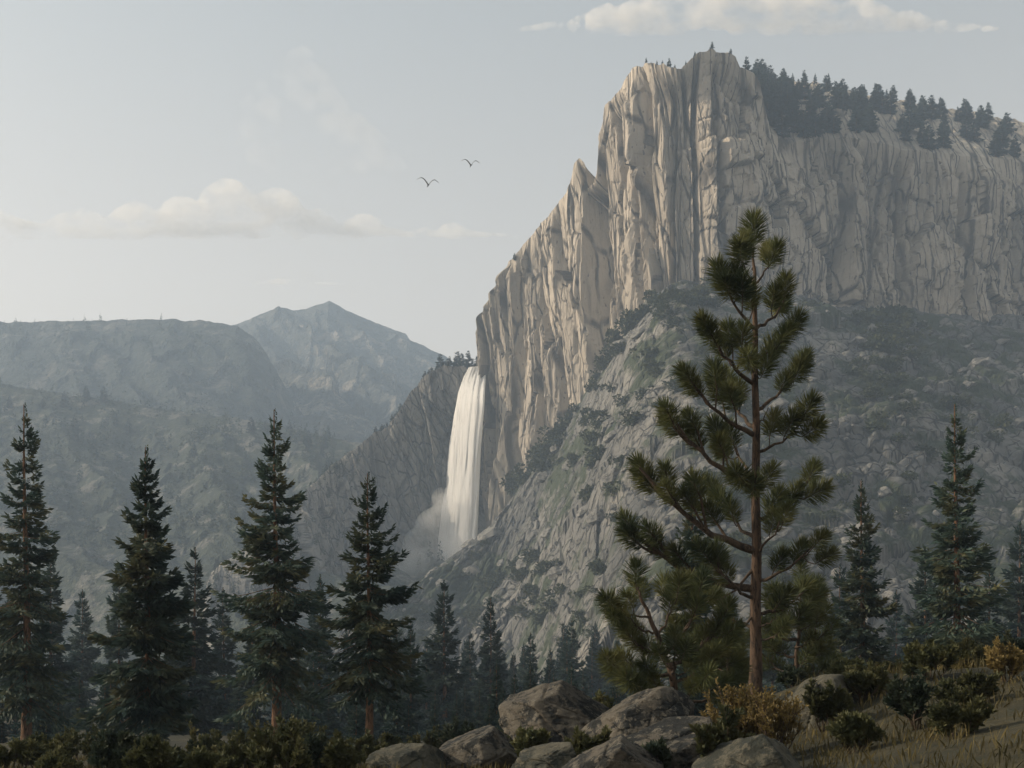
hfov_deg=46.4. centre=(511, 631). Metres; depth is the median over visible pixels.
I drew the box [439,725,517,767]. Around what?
boulder
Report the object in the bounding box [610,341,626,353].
bush
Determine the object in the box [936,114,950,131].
conifer tree
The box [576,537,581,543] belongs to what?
boulder
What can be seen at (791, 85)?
conifer tree
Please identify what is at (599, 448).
bush
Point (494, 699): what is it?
spruce tree
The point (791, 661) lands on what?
spruce tree
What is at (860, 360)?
bush
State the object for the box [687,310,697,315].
bush
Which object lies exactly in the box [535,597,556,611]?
bush
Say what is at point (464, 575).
bush
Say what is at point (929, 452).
boulder
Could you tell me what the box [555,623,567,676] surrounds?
spruce tree
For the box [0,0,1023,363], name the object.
sky
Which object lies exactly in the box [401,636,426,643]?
bush
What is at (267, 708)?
spruce tree
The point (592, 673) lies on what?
spruce tree
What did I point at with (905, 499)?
bush
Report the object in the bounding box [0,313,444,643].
forest
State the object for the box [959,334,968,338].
boulder
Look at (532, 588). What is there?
bush
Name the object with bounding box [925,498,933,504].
boulder
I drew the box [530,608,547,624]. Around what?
bush
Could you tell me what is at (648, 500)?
boulder
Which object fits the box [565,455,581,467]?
bush
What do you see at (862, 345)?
bush
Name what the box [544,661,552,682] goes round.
spruce tree
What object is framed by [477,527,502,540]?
boulder
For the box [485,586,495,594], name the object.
bush
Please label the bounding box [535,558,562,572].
bush
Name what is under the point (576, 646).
spruce tree
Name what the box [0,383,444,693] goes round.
forested hill
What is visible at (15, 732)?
spruce tree
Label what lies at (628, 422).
bush
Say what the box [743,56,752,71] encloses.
conifer tree
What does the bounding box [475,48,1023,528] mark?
cliff
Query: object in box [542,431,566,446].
bush
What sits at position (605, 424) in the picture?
boulder
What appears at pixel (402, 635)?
bush
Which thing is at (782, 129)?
conifer tree
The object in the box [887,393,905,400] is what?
bush
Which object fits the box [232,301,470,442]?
mountain
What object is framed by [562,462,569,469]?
boulder
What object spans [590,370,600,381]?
bush
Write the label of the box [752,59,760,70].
conifer tree
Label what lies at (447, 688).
spruce tree
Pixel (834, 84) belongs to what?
conifer tree
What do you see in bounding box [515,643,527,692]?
spruce tree
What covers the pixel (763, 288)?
bush
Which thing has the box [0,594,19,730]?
spruce tree
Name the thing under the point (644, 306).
bush
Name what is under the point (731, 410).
bush
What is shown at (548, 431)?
bush
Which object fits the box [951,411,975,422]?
bush
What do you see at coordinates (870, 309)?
bush
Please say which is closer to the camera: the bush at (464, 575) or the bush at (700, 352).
the bush at (700, 352)
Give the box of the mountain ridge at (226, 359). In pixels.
[0,319,294,428]
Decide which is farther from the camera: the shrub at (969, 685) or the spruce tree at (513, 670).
the spruce tree at (513, 670)
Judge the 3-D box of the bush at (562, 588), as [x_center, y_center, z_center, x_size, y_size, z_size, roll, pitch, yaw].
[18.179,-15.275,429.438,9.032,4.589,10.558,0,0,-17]
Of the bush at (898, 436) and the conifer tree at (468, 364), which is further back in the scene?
the conifer tree at (468, 364)
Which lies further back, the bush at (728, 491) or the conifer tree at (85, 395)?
the conifer tree at (85, 395)
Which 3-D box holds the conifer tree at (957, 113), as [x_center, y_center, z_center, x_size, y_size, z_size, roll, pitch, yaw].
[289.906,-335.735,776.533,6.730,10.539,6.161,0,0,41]
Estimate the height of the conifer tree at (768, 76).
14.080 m
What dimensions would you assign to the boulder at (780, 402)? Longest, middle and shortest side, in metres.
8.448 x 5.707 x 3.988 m
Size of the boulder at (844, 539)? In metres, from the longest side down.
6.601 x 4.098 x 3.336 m
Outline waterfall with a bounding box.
[437,366,485,560]
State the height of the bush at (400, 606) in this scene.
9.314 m
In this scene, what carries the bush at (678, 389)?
on the hillside
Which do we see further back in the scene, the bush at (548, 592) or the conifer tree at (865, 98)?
the conifer tree at (865, 98)
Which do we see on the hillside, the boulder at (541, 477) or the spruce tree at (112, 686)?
the boulder at (541, 477)
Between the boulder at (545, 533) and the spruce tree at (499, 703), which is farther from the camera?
the boulder at (545, 533)
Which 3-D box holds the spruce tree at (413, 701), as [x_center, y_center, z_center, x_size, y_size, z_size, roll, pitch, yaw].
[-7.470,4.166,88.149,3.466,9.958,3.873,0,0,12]
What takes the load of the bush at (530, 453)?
on the hillside
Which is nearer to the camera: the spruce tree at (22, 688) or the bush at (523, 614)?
the spruce tree at (22, 688)
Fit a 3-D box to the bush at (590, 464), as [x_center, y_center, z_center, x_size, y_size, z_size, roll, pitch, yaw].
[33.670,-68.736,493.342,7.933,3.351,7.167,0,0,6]
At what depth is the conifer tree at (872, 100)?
749.50 m
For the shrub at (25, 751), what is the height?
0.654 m
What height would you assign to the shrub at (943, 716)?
0.552 m
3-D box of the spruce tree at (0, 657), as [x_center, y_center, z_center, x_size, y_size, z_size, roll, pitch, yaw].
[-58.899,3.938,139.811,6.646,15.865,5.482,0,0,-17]
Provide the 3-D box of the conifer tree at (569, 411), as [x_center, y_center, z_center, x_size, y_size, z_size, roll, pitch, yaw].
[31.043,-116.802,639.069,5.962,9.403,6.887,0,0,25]
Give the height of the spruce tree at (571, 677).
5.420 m
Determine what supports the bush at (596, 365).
on the hillside
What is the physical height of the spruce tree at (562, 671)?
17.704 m
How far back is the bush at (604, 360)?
600.62 m
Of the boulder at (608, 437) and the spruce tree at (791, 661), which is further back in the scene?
the boulder at (608, 437)
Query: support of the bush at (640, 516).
on the hillside
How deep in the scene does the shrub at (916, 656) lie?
17.86 m
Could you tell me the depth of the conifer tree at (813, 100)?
690.40 m
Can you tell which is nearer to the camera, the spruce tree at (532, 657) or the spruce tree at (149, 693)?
the spruce tree at (149, 693)
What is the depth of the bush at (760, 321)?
520.64 m
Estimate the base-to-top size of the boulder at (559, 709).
1.325 m
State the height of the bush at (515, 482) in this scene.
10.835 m
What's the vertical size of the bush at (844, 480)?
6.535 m
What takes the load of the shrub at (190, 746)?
on the ground at (979, 734)
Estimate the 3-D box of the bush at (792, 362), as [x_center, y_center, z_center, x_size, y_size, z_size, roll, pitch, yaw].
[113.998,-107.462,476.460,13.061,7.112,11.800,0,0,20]
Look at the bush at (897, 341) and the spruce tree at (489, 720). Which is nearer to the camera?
the spruce tree at (489, 720)
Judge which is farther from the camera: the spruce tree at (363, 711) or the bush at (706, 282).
the bush at (706, 282)
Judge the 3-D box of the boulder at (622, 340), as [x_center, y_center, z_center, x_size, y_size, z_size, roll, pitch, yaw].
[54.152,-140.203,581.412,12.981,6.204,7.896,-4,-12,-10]
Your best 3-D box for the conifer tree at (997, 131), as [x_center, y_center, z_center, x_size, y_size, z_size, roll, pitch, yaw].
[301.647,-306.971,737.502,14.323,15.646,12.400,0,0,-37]
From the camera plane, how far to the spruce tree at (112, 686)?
65.13 m
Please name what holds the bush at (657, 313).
on the hillside
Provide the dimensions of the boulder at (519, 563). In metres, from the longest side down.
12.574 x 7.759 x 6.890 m
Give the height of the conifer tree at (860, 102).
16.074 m
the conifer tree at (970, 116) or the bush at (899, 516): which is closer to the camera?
the bush at (899, 516)
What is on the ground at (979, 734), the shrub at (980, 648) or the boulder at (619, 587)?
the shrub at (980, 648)
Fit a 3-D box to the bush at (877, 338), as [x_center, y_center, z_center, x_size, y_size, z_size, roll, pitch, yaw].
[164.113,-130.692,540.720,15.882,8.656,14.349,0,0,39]
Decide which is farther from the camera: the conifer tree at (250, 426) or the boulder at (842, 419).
the conifer tree at (250, 426)
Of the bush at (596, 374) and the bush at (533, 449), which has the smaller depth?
the bush at (596, 374)
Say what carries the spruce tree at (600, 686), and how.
on the ground at (979, 734)
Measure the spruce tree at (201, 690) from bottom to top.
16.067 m
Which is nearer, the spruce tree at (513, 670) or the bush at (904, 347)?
the spruce tree at (513, 670)
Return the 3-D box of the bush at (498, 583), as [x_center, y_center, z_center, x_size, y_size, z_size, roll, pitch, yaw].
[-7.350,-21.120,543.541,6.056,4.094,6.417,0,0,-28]
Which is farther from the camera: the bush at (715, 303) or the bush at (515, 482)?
the bush at (515, 482)
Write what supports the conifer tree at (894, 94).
on the cliff
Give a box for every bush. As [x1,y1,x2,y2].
[388,627,404,641]
[389,603,405,609]
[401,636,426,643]
[402,638,425,644]
[449,570,472,581]
[467,618,489,631]
[468,550,482,558]
[479,539,491,546]
[485,569,509,581]
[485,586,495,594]
[485,594,501,603]
[491,581,502,587]
[499,472,528,495]
[500,605,517,615]
[504,556,519,570]
[507,465,541,484]
[507,567,528,582]
[509,475,523,489]
[511,604,525,612]
[511,609,530,619]
[516,462,534,472]
[516,594,538,606]
[520,552,538,565]
[521,583,538,597]
[522,547,540,560]
[525,448,550,460]
[526,612,546,625]
[527,449,549,461]
[528,456,555,472]
[530,568,543,576]
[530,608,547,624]
[531,442,539,455]
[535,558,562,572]
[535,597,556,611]
[536,425,564,440]
[536,437,552,454]
[541,587,558,599]
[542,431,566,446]
[552,456,563,465]
[554,422,565,434]
[555,583,568,594]
[558,411,574,427]
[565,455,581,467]
[567,452,580,463]
[567,588,587,599]
[568,402,579,411]
[570,609,583,618]
[574,617,589,626]
[578,484,591,502]
[579,406,599,425]
[579,429,597,446]
[580,628,593,639]
[582,411,609,428]
[582,585,597,592]
[583,384,590,392]
[583,444,606,460]
[584,462,595,468]
[585,562,608,573]
[586,377,601,386]
[589,384,599,390]
[589,557,602,571]
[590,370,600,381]
[591,420,597,428]
[591,561,605,575]
[592,432,604,437]
[593,352,613,367]
[594,363,604,370]
[596,352,610,370]
[599,348,612,359]
[599,383,616,391]
[601,479,621,496]
[602,344,614,351]
[603,328,624,343]
[604,512,616,521]
[607,454,630,466]
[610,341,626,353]
[612,394,628,406]
[613,514,642,525]
[614,315,632,335]
[619,307,644,328]
[619,317,636,332]
[620,409,644,423]
[621,415,635,426]
[624,308,649,326]
[628,345,658,359]
[633,304,647,317]
[634,385,653,401]
[640,358,664,372]
[642,289,666,302]
[648,288,673,309]
[649,366,665,377]
[650,301,672,315]
[652,311,673,318]
[657,304,682,314]
[662,377,680,388]
[663,317,679,327]
[664,314,692,326]
[668,288,683,299]
[668,387,683,393]
[670,292,693,302]
[672,282,702,294]
[675,325,689,331]
[686,285,716,297]
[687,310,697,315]
[693,346,709,355]
[695,354,723,369]
[696,347,709,357]
[697,295,721,306]
[698,408,713,417]
[699,277,711,286]
[700,464,731,476]
[713,470,727,481]
[722,405,741,413]
[725,397,751,412]
[725,486,743,496]
[728,530,749,546]
[731,346,751,358]
[731,534,764,548]
[735,535,749,544]
[744,316,763,329]
[746,333,767,351]
[752,326,779,339]
[757,285,768,299]
[762,545,776,554]
[773,572,796,586]
[782,350,798,358]
[783,358,814,368]
[796,300,824,306]
[799,497,825,506]
[817,510,843,521]
[834,472,854,488]
[837,501,853,508]
[849,356,871,366]
[857,306,878,315]
[858,343,867,350]
[860,333,895,351]
[863,421,890,432]
[866,333,903,351]
[869,305,885,314]
[871,410,896,418]
[871,411,887,419]
[882,303,907,313]
[887,305,902,314]
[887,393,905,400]
[890,432,913,442]
[891,506,909,519]
[896,399,920,413]
[896,493,912,506]
[901,472,918,480]
[902,390,913,402]
[915,320,932,329]
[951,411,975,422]
[955,426,978,436]
[984,412,1015,430]
[984,429,1005,442]
[1002,545,1018,557]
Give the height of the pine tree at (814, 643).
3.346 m
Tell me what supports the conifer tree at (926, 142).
on the cliff
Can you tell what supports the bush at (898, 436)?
on the hillside
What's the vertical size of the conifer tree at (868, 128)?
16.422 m
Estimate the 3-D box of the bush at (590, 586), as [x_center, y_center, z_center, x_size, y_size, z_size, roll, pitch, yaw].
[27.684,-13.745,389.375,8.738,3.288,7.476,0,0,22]
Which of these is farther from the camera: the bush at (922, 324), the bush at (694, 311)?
the bush at (922, 324)
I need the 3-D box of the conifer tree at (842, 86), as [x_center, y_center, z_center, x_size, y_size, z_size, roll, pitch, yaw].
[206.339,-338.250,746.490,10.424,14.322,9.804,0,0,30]
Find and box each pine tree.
[591,552,754,704]
[611,206,844,698]
[689,617,767,703]
[745,558,842,686]
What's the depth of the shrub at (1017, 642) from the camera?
19.81 m
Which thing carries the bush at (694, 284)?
on the hillside
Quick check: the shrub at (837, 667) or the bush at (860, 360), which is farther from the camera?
the bush at (860, 360)
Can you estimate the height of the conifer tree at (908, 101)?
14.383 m
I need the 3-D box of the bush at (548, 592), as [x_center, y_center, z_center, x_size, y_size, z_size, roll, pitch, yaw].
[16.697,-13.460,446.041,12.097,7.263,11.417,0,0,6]
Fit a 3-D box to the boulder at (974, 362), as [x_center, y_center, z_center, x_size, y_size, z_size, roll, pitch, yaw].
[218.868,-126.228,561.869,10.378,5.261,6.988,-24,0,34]
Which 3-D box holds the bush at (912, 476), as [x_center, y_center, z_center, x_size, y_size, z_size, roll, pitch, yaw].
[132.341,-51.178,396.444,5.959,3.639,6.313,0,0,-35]
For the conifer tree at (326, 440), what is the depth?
1045.90 m
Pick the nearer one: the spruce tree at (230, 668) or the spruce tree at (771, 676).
the spruce tree at (230, 668)
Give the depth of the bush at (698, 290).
541.30 m
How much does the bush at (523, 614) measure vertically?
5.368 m
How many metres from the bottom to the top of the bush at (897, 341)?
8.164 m
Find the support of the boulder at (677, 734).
on the ground at (979, 734)
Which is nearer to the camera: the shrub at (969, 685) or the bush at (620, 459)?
the shrub at (969, 685)
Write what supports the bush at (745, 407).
on the hillside
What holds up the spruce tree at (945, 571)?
on the ground at (979, 734)
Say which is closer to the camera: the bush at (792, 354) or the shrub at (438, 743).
the shrub at (438, 743)
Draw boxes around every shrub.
[0,737,45,767]
[6,730,85,767]
[32,745,84,767]
[52,724,105,767]
[86,729,154,767]
[119,735,169,767]
[120,733,189,767]
[161,739,208,767]
[178,745,239,767]
[179,721,245,754]
[219,738,260,767]
[227,719,277,767]
[244,713,314,767]
[268,713,327,738]
[302,731,354,767]
[319,728,360,767]
[344,728,387,767]
[378,731,412,746]
[406,726,446,748]
[432,716,480,742]
[509,725,552,756]
[563,725,611,756]
[588,689,615,708]
[632,736,680,767]
[688,701,755,757]
[699,689,734,723]
[706,677,777,734]
[744,683,808,748]
[775,664,806,688]
[801,677,856,731]
[823,656,866,673]
[823,709,887,753]
[841,660,891,701]
[865,657,907,673]
[882,667,937,729]
[900,639,959,679]
[922,636,991,669]
[927,693,997,737]
[933,668,1004,707]
[955,638,993,667]
[983,636,1023,681]
[991,629,1023,662]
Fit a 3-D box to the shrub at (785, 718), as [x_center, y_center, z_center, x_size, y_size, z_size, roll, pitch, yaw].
[3.261,1.161,14.981,0.763,1.052,0.665,0,0,-21]
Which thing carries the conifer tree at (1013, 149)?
on the cliff
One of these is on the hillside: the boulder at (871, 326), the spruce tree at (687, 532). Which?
the boulder at (871, 326)
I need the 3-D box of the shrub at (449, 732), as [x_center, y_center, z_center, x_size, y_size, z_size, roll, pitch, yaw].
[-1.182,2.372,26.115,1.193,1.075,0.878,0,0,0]
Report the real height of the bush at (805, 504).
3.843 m
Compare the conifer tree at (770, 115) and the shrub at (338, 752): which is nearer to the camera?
the shrub at (338, 752)
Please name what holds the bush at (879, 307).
on the hillside
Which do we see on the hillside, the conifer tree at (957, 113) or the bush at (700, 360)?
the bush at (700, 360)
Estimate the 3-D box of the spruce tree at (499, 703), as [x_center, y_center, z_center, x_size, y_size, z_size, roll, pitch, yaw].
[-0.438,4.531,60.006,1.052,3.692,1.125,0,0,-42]
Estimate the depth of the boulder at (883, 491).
384.28 m
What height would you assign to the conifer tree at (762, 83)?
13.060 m
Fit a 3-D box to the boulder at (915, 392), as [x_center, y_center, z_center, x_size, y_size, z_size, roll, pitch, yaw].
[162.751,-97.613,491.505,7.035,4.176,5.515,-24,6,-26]
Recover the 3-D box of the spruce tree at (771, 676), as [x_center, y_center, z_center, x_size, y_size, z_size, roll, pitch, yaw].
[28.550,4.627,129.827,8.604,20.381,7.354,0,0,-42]
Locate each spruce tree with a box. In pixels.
[0,403,91,740]
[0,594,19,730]
[0,600,18,718]
[0,716,7,742]
[7,698,52,740]
[8,715,19,735]
[31,559,82,720]
[61,589,102,719]
[64,636,74,697]
[73,445,202,746]
[88,569,138,726]
[91,684,116,732]
[95,658,123,726]
[156,547,233,734]
[199,587,244,732]
[209,408,336,757]
[230,598,271,733]
[262,672,271,724]
[282,647,308,717]
[287,699,302,722]
[295,472,433,737]
[299,574,349,733]
[332,629,352,736]
[342,692,363,739]
[343,693,364,740]
[346,701,364,739]
[347,690,382,738]
[374,619,404,731]
[374,638,401,732]
[398,623,431,740]
[399,703,415,742]
[419,579,478,738]
[420,643,439,727]
[457,632,480,715]
[459,639,477,699]
[467,597,510,724]
[472,688,486,728]
[475,658,489,708]
[483,658,505,727]
[483,698,496,725]
[495,650,509,690]
[496,685,504,732]
[506,653,519,693]
[509,673,519,694]
[515,632,543,691]
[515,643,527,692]
[517,652,524,680]
[523,660,536,689]
[540,648,558,683]
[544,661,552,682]
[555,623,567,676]
[557,618,591,695]
[557,635,581,688]
[566,661,579,688]
[577,661,592,697]
[582,635,603,696]
[587,621,602,685]
[594,648,607,695]
[601,678,610,694]
[602,637,627,698]
[609,650,626,704]
[610,685,616,705]
[612,680,621,704]
[650,467,730,716]
[715,602,748,715]
[761,581,788,695]
[780,622,818,687]
[782,632,795,686]
[817,563,855,664]
[820,479,902,672]
[882,590,908,661]
[893,402,1013,669]
[896,547,941,662]
[975,563,1009,647]
[983,521,1023,639]
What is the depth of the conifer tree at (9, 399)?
1091.45 m
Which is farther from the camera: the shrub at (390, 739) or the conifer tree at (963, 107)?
the conifer tree at (963, 107)
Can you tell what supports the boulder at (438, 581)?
on the hillside
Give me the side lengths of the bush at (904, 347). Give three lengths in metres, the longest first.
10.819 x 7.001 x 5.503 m
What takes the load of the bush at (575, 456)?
on the hillside
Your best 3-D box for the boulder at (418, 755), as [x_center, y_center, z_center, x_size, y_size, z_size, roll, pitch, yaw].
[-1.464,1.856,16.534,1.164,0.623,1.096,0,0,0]
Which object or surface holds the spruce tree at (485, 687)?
on the ground at (979, 734)
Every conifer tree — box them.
[6,396,12,407]
[39,398,44,408]
[60,391,67,407]
[81,385,89,401]
[98,386,108,401]
[190,443,197,457]
[246,417,254,434]
[262,421,269,433]
[304,430,313,446]
[322,434,328,446]
[435,354,445,368]
[450,351,459,366]
[457,353,464,366]
[463,351,471,368]
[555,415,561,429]
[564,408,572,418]
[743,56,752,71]
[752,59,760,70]
[755,67,760,80]
[759,59,768,68]
[760,78,771,98]
[764,100,774,119]
[766,71,773,83]
[767,65,776,77]
[768,103,777,127]
[773,108,792,137]
[777,76,787,94]
[787,80,799,99]
[796,110,811,138]
[797,73,812,99]
[802,88,822,111]
[814,84,829,107]
[814,86,823,105]
[819,102,834,122]
[820,75,833,91]
[821,105,833,132]
[824,105,842,133]
[829,81,839,103]
[830,83,849,108]
[838,88,850,110]
[839,79,848,95]
[847,105,866,132]
[849,88,857,103]
[854,86,861,102]
[854,93,866,117]
[859,94,867,107]
[861,86,868,100]
[861,104,879,130]
[864,105,877,132]
[868,93,876,109]
[872,84,884,103]
[873,91,890,113]
[882,90,898,114]
[888,85,897,101]
[893,113,908,132]
[899,104,920,129]
[899,123,911,140]
[902,88,915,109]
[915,122,925,143]
[917,95,927,108]
[918,125,940,149]
[919,98,930,118]
[927,95,938,119]
[935,97,948,118]
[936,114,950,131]
[936,121,953,148]
[954,107,962,121]
[957,98,972,120]
[958,117,974,138]
[960,103,973,124]
[966,121,984,142]
[973,105,988,124]
[973,107,990,127]
[984,102,994,119]
[985,134,1006,156]
[992,122,1011,143]
[998,128,1010,154]
[1002,112,1017,133]
[1008,134,1021,157]
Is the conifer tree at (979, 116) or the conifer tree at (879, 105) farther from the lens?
the conifer tree at (979, 116)
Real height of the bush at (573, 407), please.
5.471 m
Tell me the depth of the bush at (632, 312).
577.68 m
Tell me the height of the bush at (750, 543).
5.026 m
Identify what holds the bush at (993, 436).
on the hillside
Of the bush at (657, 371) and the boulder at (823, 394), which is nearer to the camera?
the boulder at (823, 394)
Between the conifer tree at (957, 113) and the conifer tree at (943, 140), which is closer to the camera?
the conifer tree at (943, 140)
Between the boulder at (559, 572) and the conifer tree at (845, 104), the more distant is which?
the conifer tree at (845, 104)
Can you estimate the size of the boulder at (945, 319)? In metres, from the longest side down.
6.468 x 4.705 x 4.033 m
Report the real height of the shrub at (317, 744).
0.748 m
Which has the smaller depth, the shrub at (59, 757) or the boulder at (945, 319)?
the shrub at (59, 757)
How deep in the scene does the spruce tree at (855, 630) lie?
51.66 m
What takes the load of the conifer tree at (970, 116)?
on the cliff
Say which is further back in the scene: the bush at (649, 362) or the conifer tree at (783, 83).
the conifer tree at (783, 83)
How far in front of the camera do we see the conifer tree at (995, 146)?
708.46 m
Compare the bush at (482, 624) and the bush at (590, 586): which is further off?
the bush at (482, 624)
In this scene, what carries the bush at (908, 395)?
on the hillside
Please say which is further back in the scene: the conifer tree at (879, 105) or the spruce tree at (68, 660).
the conifer tree at (879, 105)
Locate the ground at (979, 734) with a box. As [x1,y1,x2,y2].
[0,666,1023,767]
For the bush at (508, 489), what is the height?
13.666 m
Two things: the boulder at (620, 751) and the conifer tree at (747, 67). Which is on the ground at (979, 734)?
the boulder at (620, 751)
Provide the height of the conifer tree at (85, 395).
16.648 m
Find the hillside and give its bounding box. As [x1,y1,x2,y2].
[317,279,1023,693]
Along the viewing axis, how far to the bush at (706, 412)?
421.23 m
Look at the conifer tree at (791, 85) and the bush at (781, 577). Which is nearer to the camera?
the bush at (781, 577)
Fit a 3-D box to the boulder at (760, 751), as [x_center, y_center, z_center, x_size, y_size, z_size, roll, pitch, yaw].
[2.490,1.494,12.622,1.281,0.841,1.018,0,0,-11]
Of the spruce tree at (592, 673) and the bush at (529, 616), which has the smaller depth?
the spruce tree at (592, 673)
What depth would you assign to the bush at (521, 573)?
517.13 m
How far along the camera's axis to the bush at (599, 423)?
533.96 m
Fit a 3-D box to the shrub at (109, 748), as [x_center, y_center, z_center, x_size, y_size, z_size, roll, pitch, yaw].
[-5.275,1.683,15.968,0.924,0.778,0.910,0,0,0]
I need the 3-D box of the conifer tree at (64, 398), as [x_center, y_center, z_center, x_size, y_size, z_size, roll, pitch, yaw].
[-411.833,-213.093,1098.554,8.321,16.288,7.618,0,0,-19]
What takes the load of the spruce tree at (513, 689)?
on the ground at (979, 734)
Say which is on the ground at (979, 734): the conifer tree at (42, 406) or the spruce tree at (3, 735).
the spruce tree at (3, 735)
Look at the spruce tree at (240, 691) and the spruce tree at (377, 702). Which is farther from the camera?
the spruce tree at (377, 702)
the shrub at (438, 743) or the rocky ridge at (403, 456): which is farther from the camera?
the rocky ridge at (403, 456)
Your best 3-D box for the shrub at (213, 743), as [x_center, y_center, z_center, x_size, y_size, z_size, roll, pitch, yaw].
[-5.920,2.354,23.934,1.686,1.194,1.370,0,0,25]
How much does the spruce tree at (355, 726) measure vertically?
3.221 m
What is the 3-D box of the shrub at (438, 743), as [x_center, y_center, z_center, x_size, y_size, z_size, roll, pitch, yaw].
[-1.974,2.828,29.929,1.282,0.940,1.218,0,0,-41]
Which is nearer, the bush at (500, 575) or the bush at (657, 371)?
the bush at (657, 371)
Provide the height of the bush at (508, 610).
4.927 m
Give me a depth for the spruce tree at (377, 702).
149.39 m
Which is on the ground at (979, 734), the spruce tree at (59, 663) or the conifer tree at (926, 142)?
the spruce tree at (59, 663)
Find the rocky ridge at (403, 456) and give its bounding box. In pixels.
[197,365,485,659]
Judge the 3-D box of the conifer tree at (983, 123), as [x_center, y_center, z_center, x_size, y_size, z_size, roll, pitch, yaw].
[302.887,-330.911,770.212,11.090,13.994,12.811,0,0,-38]
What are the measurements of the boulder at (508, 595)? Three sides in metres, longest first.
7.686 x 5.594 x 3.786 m
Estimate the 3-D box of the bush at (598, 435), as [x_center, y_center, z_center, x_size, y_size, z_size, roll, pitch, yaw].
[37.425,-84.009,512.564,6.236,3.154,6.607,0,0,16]
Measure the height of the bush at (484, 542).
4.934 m
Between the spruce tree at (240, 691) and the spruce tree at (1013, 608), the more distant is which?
the spruce tree at (1013, 608)
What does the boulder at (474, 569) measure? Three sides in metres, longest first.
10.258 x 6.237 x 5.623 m
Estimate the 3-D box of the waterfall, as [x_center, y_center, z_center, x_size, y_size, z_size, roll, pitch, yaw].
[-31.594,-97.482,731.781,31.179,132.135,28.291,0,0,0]
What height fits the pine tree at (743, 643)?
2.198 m
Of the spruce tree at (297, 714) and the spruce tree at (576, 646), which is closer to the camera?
the spruce tree at (297, 714)
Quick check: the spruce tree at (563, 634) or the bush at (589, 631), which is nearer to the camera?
the spruce tree at (563, 634)
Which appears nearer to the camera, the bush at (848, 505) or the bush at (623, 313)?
the bush at (848, 505)
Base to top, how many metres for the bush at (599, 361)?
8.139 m
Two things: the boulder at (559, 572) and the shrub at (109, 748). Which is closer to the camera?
the shrub at (109, 748)
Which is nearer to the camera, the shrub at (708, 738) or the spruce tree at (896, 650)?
the shrub at (708, 738)
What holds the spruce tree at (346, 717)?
on the ground at (979, 734)
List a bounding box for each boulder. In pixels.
[365,743,445,767]
[435,579,449,586]
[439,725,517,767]
[461,539,474,548]
[463,565,480,574]
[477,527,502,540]
[497,559,503,565]
[498,680,608,742]
[503,590,515,599]
[511,742,576,767]
[515,556,530,569]
[536,470,548,482]
[540,527,551,538]
[547,566,559,580]
[550,444,559,452]
[556,569,562,574]
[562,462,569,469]
[562,734,663,767]
[576,504,587,517]
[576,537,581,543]
[580,686,694,738]
[586,510,603,523]
[601,468,618,484]
[602,417,613,427]
[603,430,616,442]
[610,338,626,349]
[610,503,616,510]
[614,586,622,594]
[626,716,714,767]
[630,324,646,339]
[644,495,655,504]
[691,734,801,767]
[765,535,779,540]
[768,398,788,408]
[771,674,862,736]
[774,526,791,537]
[808,376,818,381]
[814,392,827,398]
[828,568,846,578]
[838,417,847,421]
[841,537,855,543]
[848,336,867,344]
[851,523,878,533]
[867,324,876,332]
[877,486,891,497]
[881,590,897,604]
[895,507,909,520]
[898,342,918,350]
[902,356,910,362]
[902,389,917,395]
[907,451,926,456]
[913,442,951,459]
[922,385,933,393]
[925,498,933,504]
[932,510,939,515]
[939,317,951,321]
[939,320,953,326]
[957,367,968,372]
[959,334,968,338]
[962,380,972,388]
[967,357,988,369]
[983,357,995,366]
[996,339,1009,344]
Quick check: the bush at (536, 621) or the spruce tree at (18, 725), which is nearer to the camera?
the spruce tree at (18, 725)
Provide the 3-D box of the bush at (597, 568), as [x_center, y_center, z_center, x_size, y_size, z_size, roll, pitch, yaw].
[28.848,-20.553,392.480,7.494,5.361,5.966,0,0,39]
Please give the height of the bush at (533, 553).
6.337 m
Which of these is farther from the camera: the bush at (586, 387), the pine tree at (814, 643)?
the bush at (586, 387)
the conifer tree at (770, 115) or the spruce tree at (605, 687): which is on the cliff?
the conifer tree at (770, 115)
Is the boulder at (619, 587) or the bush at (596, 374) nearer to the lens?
the boulder at (619, 587)
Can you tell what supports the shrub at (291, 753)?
on the ground at (979, 734)
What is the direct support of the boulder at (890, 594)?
on the hillside
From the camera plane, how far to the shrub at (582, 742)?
15.29 m
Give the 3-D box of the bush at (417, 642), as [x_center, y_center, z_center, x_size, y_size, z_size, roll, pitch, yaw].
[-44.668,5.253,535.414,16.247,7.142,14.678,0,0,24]
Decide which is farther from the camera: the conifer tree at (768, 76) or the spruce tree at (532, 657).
the conifer tree at (768, 76)
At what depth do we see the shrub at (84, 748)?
22.94 m
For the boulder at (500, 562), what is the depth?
593.23 m
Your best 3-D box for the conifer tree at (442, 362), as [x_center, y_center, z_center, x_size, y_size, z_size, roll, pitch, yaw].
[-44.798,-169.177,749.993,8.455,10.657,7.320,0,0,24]
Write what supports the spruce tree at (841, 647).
on the ground at (979, 734)
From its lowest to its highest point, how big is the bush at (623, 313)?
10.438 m
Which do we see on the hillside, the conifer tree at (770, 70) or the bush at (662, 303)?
the bush at (662, 303)
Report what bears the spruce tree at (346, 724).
on the ground at (979, 734)
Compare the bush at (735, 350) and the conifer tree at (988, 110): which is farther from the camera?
the conifer tree at (988, 110)
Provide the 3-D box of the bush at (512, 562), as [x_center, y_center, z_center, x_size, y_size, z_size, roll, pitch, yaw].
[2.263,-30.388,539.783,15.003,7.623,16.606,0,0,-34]

